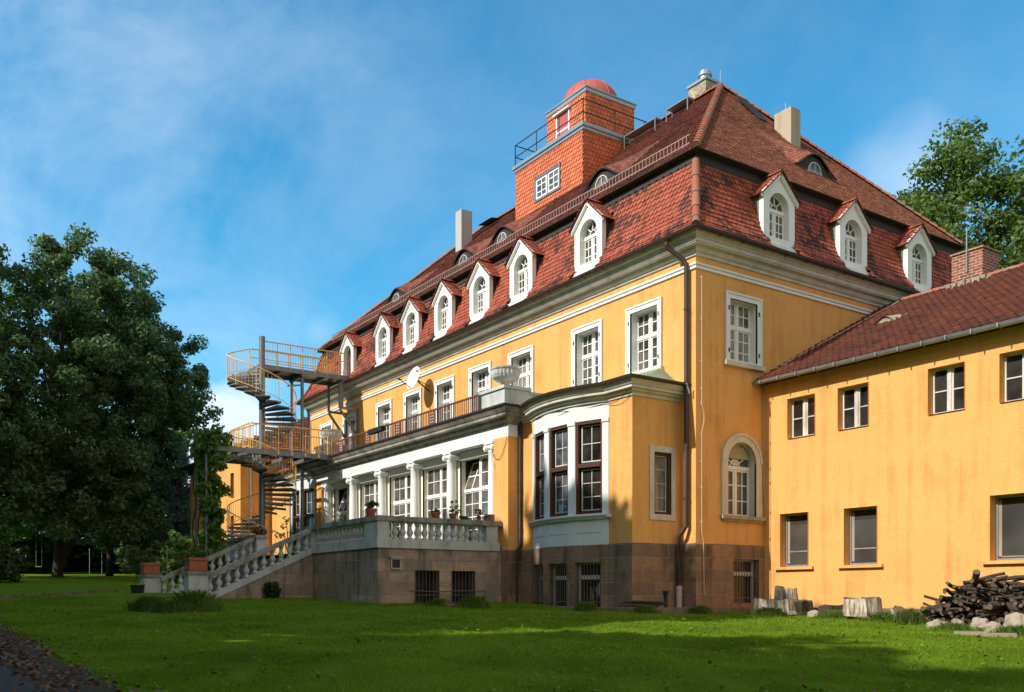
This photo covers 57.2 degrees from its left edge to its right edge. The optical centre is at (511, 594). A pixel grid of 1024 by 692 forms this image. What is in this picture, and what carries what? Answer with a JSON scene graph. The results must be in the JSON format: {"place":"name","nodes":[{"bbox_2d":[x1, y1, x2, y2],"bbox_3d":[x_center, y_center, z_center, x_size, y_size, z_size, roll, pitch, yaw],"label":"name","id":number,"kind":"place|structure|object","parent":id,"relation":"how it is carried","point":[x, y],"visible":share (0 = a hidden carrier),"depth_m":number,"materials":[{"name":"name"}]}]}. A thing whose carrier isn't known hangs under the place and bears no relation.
{"place":"outdoors","nodes":[
{"label":"outdoors","id":0,"kind":"place"},
{"bbox_2d":[0,656,48,691],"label":"path","id":1,"kind":"structure","parent":0,"point":[6,676],"depth_m":9.59,"materials":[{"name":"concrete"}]},
{"bbox_2d":[0,572,1023,691],"bbox_3d":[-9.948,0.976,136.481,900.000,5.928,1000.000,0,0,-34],"label":"ground","id":2,"kind":"structure","parent":0,"point":[33,584],"depth_m":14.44,"materials":[{"name":"green plant"}]},
{"bbox_2d":[0,537,30,581],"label":"bush","id":3,"kind":"object","parent":2,"relation":"on","point":[12,563],"visible":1,"depth_m":43.59,"materials":[{"name":"green plant"}]},
{"bbox_2d":[0,243,49,524],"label":"oak tree","id":4,"kind":"object","parent":2,"relation":"on","point":[14,444],"visible":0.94,"depth_m":49.60,"materials":[{"name":"green plant"}]},
{"bbox_2d":[0,520,72,573],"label":"bush","id":5,"kind":"object","parent":2,"relation":"on","point":[37,549],"visible":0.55,"depth_m":64.54,"materials":[{"name":"green plant"}]},
{"bbox_2d":[0,626,116,691],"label":"path edging","id":6,"kind":"object","parent":2,"relation":"on","point":[55,665],"visible":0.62,"depth_m":10.48,"materials":[{"name":"soil"}]},
{"bbox_2d":[0,589,118,598],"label":"path edging","id":7,"kind":"object","parent":2,"relation":"on","point":[66,593],"visible":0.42,"depth_m":30.84,"materials":[{"name":"stone"}]},
{"bbox_2d":[37,527,91,571],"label":"bush","id":8,"kind":"object","parent":2,"relation":"on","point":[77,556],"visible":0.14,"depth_m":72.21,"materials":[{"name":"green plant"}]},
{"bbox_2d":[71,524,105,571],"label":"bush","id":9,"kind":"object","parent":2,"relation":"on","point":[77,568],"visible":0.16,"depth_m":73.52,"materials":[{"name":"green plant"}]},
{"bbox_2d":[0,222,208,576],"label":"oak tree","id":10,"kind":"object","parent":2,"relation":"on","point":[47,500],"visible":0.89,"depth_m":54.06,"materials":[{"name":"green plant"}]},
{"bbox_2d":[89,534,134,573],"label":"bush","id":11,"kind":"object","parent":2,"relation":"on","point":[98,558],"visible":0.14,"depth_m":70.18,"materials":[{"name":"green plant"}]},
{"bbox_2d":[29,274,223,575],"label":"oak tree","id":12,"kind":"object","parent":2,"relation":"on","point":[184,425],"visible":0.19,"depth_m":58.94,"materials":[{"name":"green plant"}]},
{"bbox_2d":[130,581,144,592],"bbox_3d":[-13.233,-0.270,33.213,0.517,0.431,0.517,0,0,11],"label":"black planter","id":13,"kind":"object","parent":2,"relation":"on","point":[137,588],"visible":0.94,"depth_m":33.03,"materials":[{"name":"black plastic"}]},
{"bbox_2d":[123,594,172,611],"bbox_3d":[-8.621,0.182,22.281,1.345,0.423,1.376,0,0,-34],"label":"grass tuft","id":14,"kind":"object","parent":2,"relation":"on","point":[139,603],"visible":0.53,"depth_m":22.05,"materials":[{"name":"green plant"}]},
{"bbox_2d":[115,525,189,573],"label":"bush","id":15,"kind":"object","parent":2,"relation":"on","point":[120,552],"visible":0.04,"depth_m":64.39,"materials":[{"name":"green plant"}]},
{"bbox_2d":[123,431,191,575],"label":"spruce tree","id":16,"kind":"object","parent":2,"relation":"on","point":[174,489],"visible":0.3,"depth_m":59.95,"materials":[{"name":"green plant"}]},
{"bbox_2d":[119,536,198,580],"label":"bush","id":17,"kind":"object","parent":2,"relation":"on","point":[149,552],"visible":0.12,"depth_m":48.82,"materials":[{"name":"green plant"}]},
{"bbox_2d":[139,599,202,612],"bbox_3d":[-7.880,0.249,21.816,1.440,0.343,1.529,0,0,-34],"label":"grass tuft","id":18,"kind":"object","parent":2,"relation":"on","point":[173,606],"visible":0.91,"depth_m":21.52,"materials":[{"name":"green plant"}]},
{"bbox_2d":[147,529,233,583],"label":"bush","id":19,"kind":"object","parent":2,"relation":"on","point":[178,544],"visible":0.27,"depth_m":44.98,"materials":[{"name":"green plant"}]},
{"bbox_2d":[195,461,197,554],"bbox_3d":[-12.668,-2.850,37.712,0.240,5.480,0.240,0,0,-34],"label":"pergola post","id":20,"kind":"object","parent":2,"relation":"on","point":[196,534],"visible":0.22,"depth_m":37.66,"materials":[{"name":"wood"}]},
{"bbox_2d":[163,588,238,611],"bbox_3d":[-7.500,0.096,22.580,1.865,0.605,1.669,0,0,-34],"label":"grass tuft","id":21,"kind":"object","parent":2,"relation":"on","point":[204,601],"visible":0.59,"depth_m":22.25,"materials":[{"name":"green plant"}]},
{"bbox_2d":[205,452,207,556],"bbox_3d":[-11.908,-2.875,36.596,0.240,5.630,0.240,0,0,-34],"label":"pergola post","id":22,"kind":"object","parent":2,"relation":"on","point":[206,491],"visible":0.43,"depth_m":36.55,"materials":[{"name":"wood"}]},
{"bbox_2d":[175,423,238,570],"bbox_3d":[-11.945,-3.430,36.998,2.407,6.537,2.161,0,0,-34],"label":"climbing vine","id":23,"kind":"object","parent":2,"relation":"on","point":[212,438],"visible":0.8,"depth_m":36.62,"materials":[{"name":"green plant"}]},
{"bbox_2d":[179,412,311,554],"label":"annex building","id":24,"kind":"structure","parent":2,"relation":"on","point":[241,481],"depth_m":50.33,"materials":[{"name":"paint"}]},
{"bbox_2d":[261,581,281,597],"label":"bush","id":25,"kind":"object","parent":2,"relation":"on","point":[272,589],"visible":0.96,"depth_m":30.03,"materials":[{"name":"green plant"}]},
{"bbox_2d":[138,515,502,603],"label":"garden terrace","id":26,"kind":"structure","parent":2,"relation":"on","point":[372,562],"depth_m":29.05,"materials":[{"name":"stone"}]},
{"bbox_2d":[140,563,160,574],"bbox_3d":[-13.060,-0.932,33.936,0.600,0.425,0.600,0,0,-34],"label":"planter box","id":27,"kind":"object","parent":26,"relation":"on","point":[150,568],"visible":1,"depth_m":33.72,"materials":[{"name":"ceramic"}]},
{"bbox_2d":[180,548,214,570],"bbox_3d":[-9.814,-1.096,29.183,0.983,0.753,0.918,0,0,-34],"label":"planter box","id":28,"kind":"object","parent":26,"relation":"on","point":[198,562],"visible":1,"depth_m":28.96,"materials":[{"name":"ceramic"}]},
{"bbox_2d":[250,526,266,534],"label":"potted plant","id":29,"kind":"object","parent":26,"relation":"on","point":[259,530],"visible":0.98,"depth_m":35.71,"materials":[{"name":"brown plant"}]},
{"bbox_2d":[195,336,358,555],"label":"spiral staircase","id":30,"kind":"structure","parent":26,"relation":"on","point":[254,456],"depth_m":40.73,"materials":[{"name":"metal"}]},
{"bbox_2d":[272,516,304,552],"bbox_3d":[-8.342,-2.126,35.335,1.031,1.597,1.056,0,0,11],"label":"potted plant","id":31,"kind":"object","parent":26,"relation":"on","point":[283,534],"visible":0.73,"depth_m":35.38,"materials":[{"name":"green plant"}]},
{"bbox_2d":[365,500,379,516],"bbox_3d":[-4.139,-2.544,27.790,0.425,0.507,0.445,0,0,3],"label":"flower pot","id":32,"kind":"object","parent":26,"relation":"on","point":[370,510],"visible":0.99,"depth_m":27.67,"materials":[{"name":"ceramic"}]},
{"bbox_2d":[415,570,438,602],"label":"basement window","id":33,"kind":"structure","parent":26,"relation":"in","point":[425,580],"depth_m":28.32,"materials":[{"name":"metal"}]},
{"bbox_2d":[449,500,462,518],"bbox_3d":[-1.754,-2.599,28.651,0.469,0.619,0.444,0,0,-34],"label":"flower pot","id":34,"kind":"object","parent":26,"relation":"on","point":[452,514],"visible":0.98,"depth_m":28.62,"materials":[{"name":"ceramic"}]},
{"bbox_2d":[451,571,474,601],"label":"basement window","id":35,"kind":"structure","parent":26,"relation":"in","point":[460,580],"depth_m":29.06,"materials":[{"name":"metal"}]},
{"bbox_2d":[423,597,450,606],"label":"grass tuft","id":36,"kind":"object","parent":2,"relation":"on","point":[435,602],"visible":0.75,"depth_m":25.94,"materials":[{"name":"green plant"}]},
{"bbox_2d":[455,594,493,607],"bbox_3d":[-1.047,0.174,25.659,1.285,0.379,1.254,0,0,-34],"label":"grass tuft","id":37,"kind":"object","parent":2,"relation":"on","point":[475,602],"visible":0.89,"depth_m":25.43,"materials":[{"name":"green plant"}]},
{"bbox_2d":[0,600,1020,691],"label":"fallen leaves","id":38,"kind":"object","parent":2,"relation":"on","point":[40,664],"visible":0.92,"depth_m":10.77,"materials":[{"name":"brown plant"}]},
{"bbox_2d":[1,607,1022,691],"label":"clover","id":39,"kind":"object","parent":2,"relation":"on","point":[998,658],"visible":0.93,"depth_m":13.70,"materials":[{"name":"green plant"}]},
{"bbox_2d":[572,601,601,610],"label":"grass tuft","id":40,"kind":"object","parent":2,"relation":"on","point":[585,606],"visible":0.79,"depth_m":24.54,"materials":[{"name":"green plant"}]},
{"bbox_2d":[276,69,964,606],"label":"mansion","id":41,"kind":"structure","parent":2,"relation":"on","point":[644,305],"depth_m":28.99,"materials":[{"name":"paint"}]},
{"bbox_2d":[293,490,299,546],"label":"bow window","id":42,"kind":"structure","parent":41,"relation":"in","point":[296,504],"depth_m":44.43,"materials":[{"name":"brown wood"}]},
{"bbox_2d":[304,488,313,538],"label":"bow window","id":43,"kind":"structure","parent":41,"relation":"in","point":[308,493],"depth_m":43.50,"materials":[{"name":"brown wood"}]},
{"bbox_2d":[320,421,332,444],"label":"window","id":44,"kind":"structure","parent":41,"relation":"in","point":[328,425],"depth_m":46.64,"materials":[{"name":"wood"}]},
{"bbox_2d":[322,429,342,443],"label":"stone urn","id":45,"kind":"object","parent":41,"relation":"on","point":[338,434],"visible":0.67,"depth_m":41.31,"materials":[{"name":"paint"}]},
{"bbox_2d":[332,481,349,521],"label":"veranda window","id":46,"kind":"structure","parent":41,"relation":"in","point":[340,498],"depth_m":41.11,"materials":[{"name":"white wood"}]},
{"bbox_2d":[342,411,356,448],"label":"window","id":47,"kind":"structure","parent":41,"relation":"in","point":[351,417],"depth_m":44.63,"materials":[{"name":"wood"}]},
{"bbox_2d":[357,474,377,517],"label":"veranda window","id":48,"kind":"structure","parent":41,"relation":"in","point":[367,489],"depth_m":38.80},
{"bbox_2d":[367,426,384,434],"bbox_3d":[-5.326,-6.445,36.881,0.180,0.190,1.200,0,0,-34],"label":"flower box","id":49,"kind":"object","parent":41,"relation":"attached to","point":[376,430],"visible":1,"depth_m":36.73,"materials":[{"name":"black plastic"}]},
{"bbox_2d":[376,398,392,440],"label":"french window","id":50,"kind":"structure","parent":41,"relation":"in","point":[384,409],"depth_m":41.66,"materials":[{"name":"wood"}]},
{"bbox_2d":[386,466,410,538],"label":"veranda window","id":51,"kind":"structure","parent":41,"relation":"in","point":[398,482],"depth_m":36.47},
{"bbox_2d":[403,387,421,432],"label":"french window","id":52,"kind":"structure","parent":41,"relation":"in","point":[412,400],"depth_m":39.55,"materials":[{"name":"wood"}]},
{"bbox_2d":[398,366,429,391],"bbox_3d":[-3.915,-8.664,37.558,1.165,0.987,0.850,0,0,5],"label":"satellite dish","id":53,"kind":"object","parent":41,"relation":"attached to","point":[413,378],"visible":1,"depth_m":37.74,"materials":[{"name":"white metal"}]},
{"bbox_2d":[419,458,446,540],"bbox_3d":[-2.598,-3.180,33.706,0.245,3.360,2.560,0,0,-34],"label":"veranda window","id":54,"kind":"structure","parent":41,"relation":"in","point":[433,473],"depth_m":34.17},
{"bbox_2d":[434,374,454,422],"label":"french window","id":55,"kind":"structure","parent":41,"relation":"in","point":[444,389],"depth_m":37.36,"materials":[{"name":"wood"}]},
{"bbox_2d":[456,448,488,540],"bbox_3d":[-0.827,-3.180,31.718,0.935,3.360,2.560,0,0,-34],"label":"veranda window","id":56,"kind":"structure","parent":41,"relation":"in","point":[471,477],"depth_m":32.09,"materials":[{"name":"white"}]},
{"bbox_2d":[468,360,491,412],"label":"french window","id":57,"kind":"structure","parent":41,"relation":"in","point":[479,376],"depth_m":35.21,"materials":[{"name":"wood"}]},
{"bbox_2d":[491,365,519,384],"bbox_3d":[-0.209,-6.957,30.203,0.960,0.793,0.960,0,0,-34],"label":"stone urn","id":58,"kind":"object","parent":41,"relation":"on","point":[505,374],"visible":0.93,"depth_m":29.88,"materials":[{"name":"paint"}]},
{"bbox_2d":[508,344,533,391],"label":"french window","id":59,"kind":"structure","parent":41,"relation":"in","point":[523,358],"depth_m":32.70,"materials":[{"name":"wood"}]},
{"bbox_2d":[533,564,542,603],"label":"basement window","id":60,"kind":"structure","parent":41,"relation":"in","point":[537,569],"depth_m":28.70,"materials":[{"name":"metal"}]},
{"bbox_2d":[535,432,543,519],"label":"bow window","id":61,"kind":"structure","parent":41,"relation":"in","point":[539,438],"depth_m":28.71,"materials":[{"name":"brown wood"}]},
{"bbox_2d":[548,563,566,605],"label":"basement window","id":62,"kind":"structure","parent":41,"relation":"in","point":[557,573],"depth_m":27.50,"materials":[{"name":"metal"}]},
{"bbox_2d":[550,425,567,516],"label":"bow window","id":63,"kind":"structure","parent":41,"relation":"in","point":[558,435],"depth_m":27.50,"materials":[{"name":"brown wood"}]},
{"bbox_2d":[571,318,602,386],"bbox_3d":[2.447,-7.431,29.616,0.430,2.122,1.660,0,0,-34],"label":"window","id":64,"kind":"structure","parent":41,"relation":"in","point":[587,339],"depth_m":29.92,"materials":[{"name":"wood"}]},
{"bbox_2d":[575,562,600,606],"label":"basement window","id":65,"kind":"structure","parent":41,"relation":"in","point":[587,575],"depth_m":26.59,"materials":[{"name":"metal"}]},
{"bbox_2d":[576,419,601,514],"bbox_3d":[2.211,-3.575,26.465,0.385,2.610,0.919,0,0,-34],"label":"bow window","id":66,"kind":"structure","parent":41,"relation":"in","point":[588,433],"depth_m":26.56,"materials":[{"name":"brown wood"}]},
{"bbox_2d":[625,296,663,373],"bbox_3d":[3.928,-7.431,27.443,0.430,2.122,1.660,0,0,-34],"label":"window","id":67,"kind":"structure","parent":41,"relation":"in","point":[643,321],"depth_m":27.72,"materials":[{"name":"wood"}]},
{"bbox_2d":[649,445,675,520],"bbox_3d":[4.075,-3.050,25.876,0.950,2.020,0.235,0,0,-34],"label":"side window","id":68,"kind":"structure","parent":41,"relation":"in","point":[662,460],"depth_m":25.93,"materials":[{"name":"white wood"}]},
{"bbox_2d":[720,433,765,522],"bbox_3d":[6.476,-3.316,26.783,1.760,2.512,0.460,0,0,-34],"label":"arched window","id":69,"kind":"structure","parent":41,"relation":"in","point":[741,456],"depth_m":26.94,"materials":[{"name":"concrete"}]},
{"bbox_2d":[723,290,765,371],"bbox_3d":[6.520,-7.471,26.807,1.620,2.082,0.430,0,0,-34],"label":"window","id":70,"kind":"structure","parent":41,"relation":"in","point":[743,313],"depth_m":27.01,"materials":[{"name":"wood"}]},
{"bbox_2d":[734,559,758,602],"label":"basement window","id":71,"kind":"structure","parent":41,"relation":"in","point":[746,571],"depth_m":27.04,"materials":[{"name":"metal"}]},
{"bbox_2d":[628,604,666,612],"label":"grass tuft","id":72,"kind":"object","parent":2,"relation":"on","point":[646,609],"visible":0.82,"depth_m":23.95,"materials":[{"name":"green plant"}]},
{"bbox_2d":[688,604,713,613],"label":"grass tuft","id":73,"kind":"object","parent":2,"relation":"on","point":[700,609],"visible":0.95,"depth_m":24.02,"materials":[{"name":"green plant"}]},
{"bbox_2d":[545,606,932,617],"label":"kerb","id":74,"kind":"structure","parent":2,"relation":"on","point":[683,609],"depth_m":24.53,"materials":[{"name":"stone"}]},
{"bbox_2d":[743,606,794,615],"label":"grass tuft","id":75,"kind":"object","parent":2,"relation":"on","point":[770,611],"visible":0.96,"depth_m":23.41,"materials":[{"name":"green plant"}]},
{"bbox_2d":[752,598,797,614],"bbox_3d":[6.810,0.302,24.295,1.236,0.410,1.363,0,0,-34],"label":"tree stump","id":76,"kind":"object","parent":2,"relation":"on","point":[788,604],"visible":0.69,"depth_m":23.78,"materials":[{"name":"grey wood"}]},
{"bbox_2d":[774,585,784,599],"bbox_3d":[6.934,-0.052,24.402,0.266,0.373,0.275,0,0,32],"label":"wood block","id":77,"kind":"object","parent":76,"relation":"on","point":[779,592],"depth_m":24.28,"materials":[{"name":"grey wood"}]},
{"bbox_2d":[783,588,798,599],"bbox_3d":[7.221,-0.004,24.312,0.430,0.358,0.383,0,0,-34],"label":"wood block","id":78,"kind":"object","parent":76,"relation":"on","point":[789,593],"depth_m":24.16,"materials":[{"name":"grey wood"}]},
{"bbox_2d":[795,599,812,614],"bbox_3d":[7.372,0.322,24.209,0.839,0.392,0.831,0,0,-34],"label":"tree stump","id":79,"kind":"object","parent":2,"relation":"on","point":[804,607],"visible":0.5,"depth_m":23.87,"materials":[{"name":"brown wood"}]},
{"bbox_2d":[818,604,842,612],"bbox_3d":[8.050,0.394,23.595,0.703,0.307,0.692,0,0,-34],"label":"log section","id":80,"kind":"object","parent":2,"relation":"on","point":[823,608],"visible":0.39,"depth_m":23.33,"materials":[{"name":"grey wood"}]},
{"bbox_2d":[808,608,857,618],"bbox_3d":[7.731,0.448,22.567,1.188,0.263,1.160,0,0,-34],"label":"grass tuft","id":81,"kind":"object","parent":2,"relation":"on","point":[832,613],"visible":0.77,"depth_m":22.42,"materials":[{"name":"green plant"}]},
{"bbox_2d":[843,597,882,616],"bbox_3d":[8.213,0.282,22.207,0.863,0.462,0.919,0,0,-34],"label":"log section","id":82,"kind":"object","parent":2,"relation":"on","point":[859,607],"visible":0.91,"depth_m":21.85,"materials":[{"name":"grey wood"}]},
{"bbox_2d":[862,610,894,621],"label":"grass tuft","id":83,"kind":"object","parent":2,"relation":"on","point":[881,616],"visible":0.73,"depth_m":21.43,"materials":[{"name":"green plant"}]},
{"bbox_2d":[752,228,1023,608],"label":"side wing","id":84,"kind":"structure","parent":2,"relation":"on","point":[893,454],"depth_m":23.88,"materials":[{"name":"yellow paint"}]},
{"bbox_2d":[780,512,808,566],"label":"lower window","id":85,"kind":"structure","parent":84,"relation":"in","point":[799,533],"depth_m":26.57,"materials":[{"name":"glass"}]},
{"bbox_2d":[787,393,814,438],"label":"window","id":86,"kind":"structure","parent":84,"relation":"in","point":[801,409],"depth_m":26.32,"materials":[{"name":"paint"}]},
{"bbox_2d":[838,382,868,429],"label":"window","id":87,"kind":"structure","parent":84,"relation":"in","point":[853,400],"depth_m":24.90,"materials":[{"name":"paint"}]},
{"bbox_2d":[844,506,876,564],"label":"lower window","id":88,"kind":"structure","parent":84,"relation":"in","point":[865,529],"depth_m":24.78,"materials":[{"name":"glass"}]},
{"bbox_2d":[774,349,1023,569],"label":"window","id":89,"kind":"structure","parent":84,"relation":"in","point":[1011,364],"depth_m":21.55,"materials":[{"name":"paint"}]},
{"bbox_2d":[928,361,964,414],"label":"window","id":90,"kind":"structure","parent":84,"relation":"in","point":[946,384],"depth_m":22.74,"materials":[{"name":"paint"}]},
{"bbox_2d":[990,493,1023,560],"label":"lower window","id":91,"kind":"structure","parent":84,"relation":"in","point":[1012,518],"depth_m":21.59,"materials":[{"name":"paint"}]},
{"bbox_2d":[887,607,929,624],"bbox_3d":[8.790,0.448,20.815,1.045,0.416,0.918,0,0,10],"label":"grass tuft","id":92,"kind":"object","parent":2,"relation":"on","point":[911,616],"visible":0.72,"depth_m":20.67,"materials":[{"name":"green plant"}]},
{"bbox_2d":[929,622,978,631],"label":"grass tuft","id":93,"kind":"object","parent":2,"relation":"on","point":[956,626],"visible":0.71,"depth_m":18.65,"materials":[{"name":"green plant"}]},
{"bbox_2d":[889,115,1023,269],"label":"maple tree","id":94,"kind":"object","parent":2,"relation":"on","point":[963,183],"visible":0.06,"depth_m":45.88,"materials":[{"name":"green plant"}]},
{"bbox_2d":[933,583,1023,619],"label":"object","id":95,"kind":"object","parent":2,"relation":"on","point":[1008,603],"visible":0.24,"depth_m":21.09,"materials":[{"name":"brown wood"}]},
{"bbox_2d":[970,617,988,629],"bbox_3d":[9.674,0.660,19.393,0.401,0.393,0.400,0,0,32],"label":"rock","id":96,"kind":"object","parent":2,"relation":"on","point":[977,621],"visible":0.41,"depth_m":19.29,"materials":[{"name":"stone"}]},
{"bbox_2d":[978,621,1004,631],"bbox_3d":[9.519,0.690,18.602,0.584,0.326,0.449,0,0,-30],"label":"rock","id":97,"kind":"object","parent":2,"relation":"on","point":[990,625],"visible":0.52,"depth_m":18.47,"materials":[{"name":"stone"}]},
{"bbox_2d":[982,633,1016,637],"bbox_3d":[9.022,0.757,17.400,0.560,0.090,0.120,0,0,17],"label":"board","id":98,"kind":"object","parent":2,"relation":"on","point":[1014,635],"visible":0.57,"depth_m":17.34,"materials":[{"name":"wood"}]},
{"bbox_2d":[983,624,1023,635],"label":"grass tuft","id":99,"kind":"object","parent":2,"relation":"on","point":[1018,629],"visible":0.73,"depth_m":17.90,"materials":[{"name":"green plant"}]},
{"bbox_2d":[1003,612,1023,626],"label":"rock","id":100,"kind":"object","parent":2,"relation":"on","point":[1015,618],"visible":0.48,"depth_m":18.89,"materials":[{"name":"stone"}]},
{"bbox_2d":[0,0,1023,515],"label":"sky","id":101,"kind":"structure","parent":0,"point":[281,168],"materials":[{"name":"blue"}]},
{"bbox_3d":[10.498,0.195,20.638,0.770,0.147,0.085,4,-39,-30],"label":"log","id":102,"kind":"object","parent":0,"visible":0},
{"bbox_2d":[988,595,999,601],"bbox_3d":[10.761,0.083,20.727,0.612,0.153,0.153,-4,-22,-25],"label":"log","id":103,"kind":"object","parent":102,"relation":"on","point":[991,599],"visible":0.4,"depth_m":20.59,"materials":[{"name":"brown wood"}]},
{"bbox_2d":[980,591,1023,597],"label":"log","id":104,"kind":"object","parent":103,"relation":"on","point":[1007,596],"visible":0.9,"depth_m":20.39,"materials":[{"name":"brown wood"}]},
{"bbox_3d":[10.986,0.143,20.251,0.149,0.102,0.916,41,-5,2],"label":"log","id":105,"kind":"object","parent":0,"visible":0},
{"bbox_2d":[967,591,1005,594],"bbox_3d":[10.524,-0.001,20.608,1.015,0.141,0.071,9,21,8],"label":"log","id":106,"kind":"object","parent":105,"relation":"on","point":[974,592],"visible":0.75,"depth_m":20.59,"materials":[{"name":"brown wood"}]},
{"bbox_2d":[980,587,998,591],"bbox_3d":[10.629,-0.102,20.739,0.863,0.122,0.095,2,-21,-31],"label":"log","id":107,"kind":"object","parent":106,"relation":"on","point":[985,589],"visible":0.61,"depth_m":20.55,"materials":[{"name":"brown wood"}]},
{"bbox_2d":[992,578,1003,587],"bbox_3d":[10.796,-0.225,20.818,0.102,0.149,0.916,-31,-28,31],"label":"log","id":108,"kind":"object","parent":107,"relation":"on","point":[997,583],"visible":0.83,"depth_m":20.56,"materials":[{"name":"brown wood"}]},
{"bbox_2d":[963,575,1008,583],"bbox_3d":[10.463,-0.324,20.721,0.190,0.104,1.121,0,-5,-23],"label":"log","id":109,"kind":"object","parent":108,"relation":"on","point":[999,578],"visible":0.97,"depth_m":20.60,"materials":[{"name":"brown wood"}]},
{"bbox_2d":[981,575,1023,582],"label":"log","id":110,"kind":"object","parent":108,"relation":"on","point":[1009,578],"visible":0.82,"depth_m":20.43,"materials":[{"name":"brown wood"}]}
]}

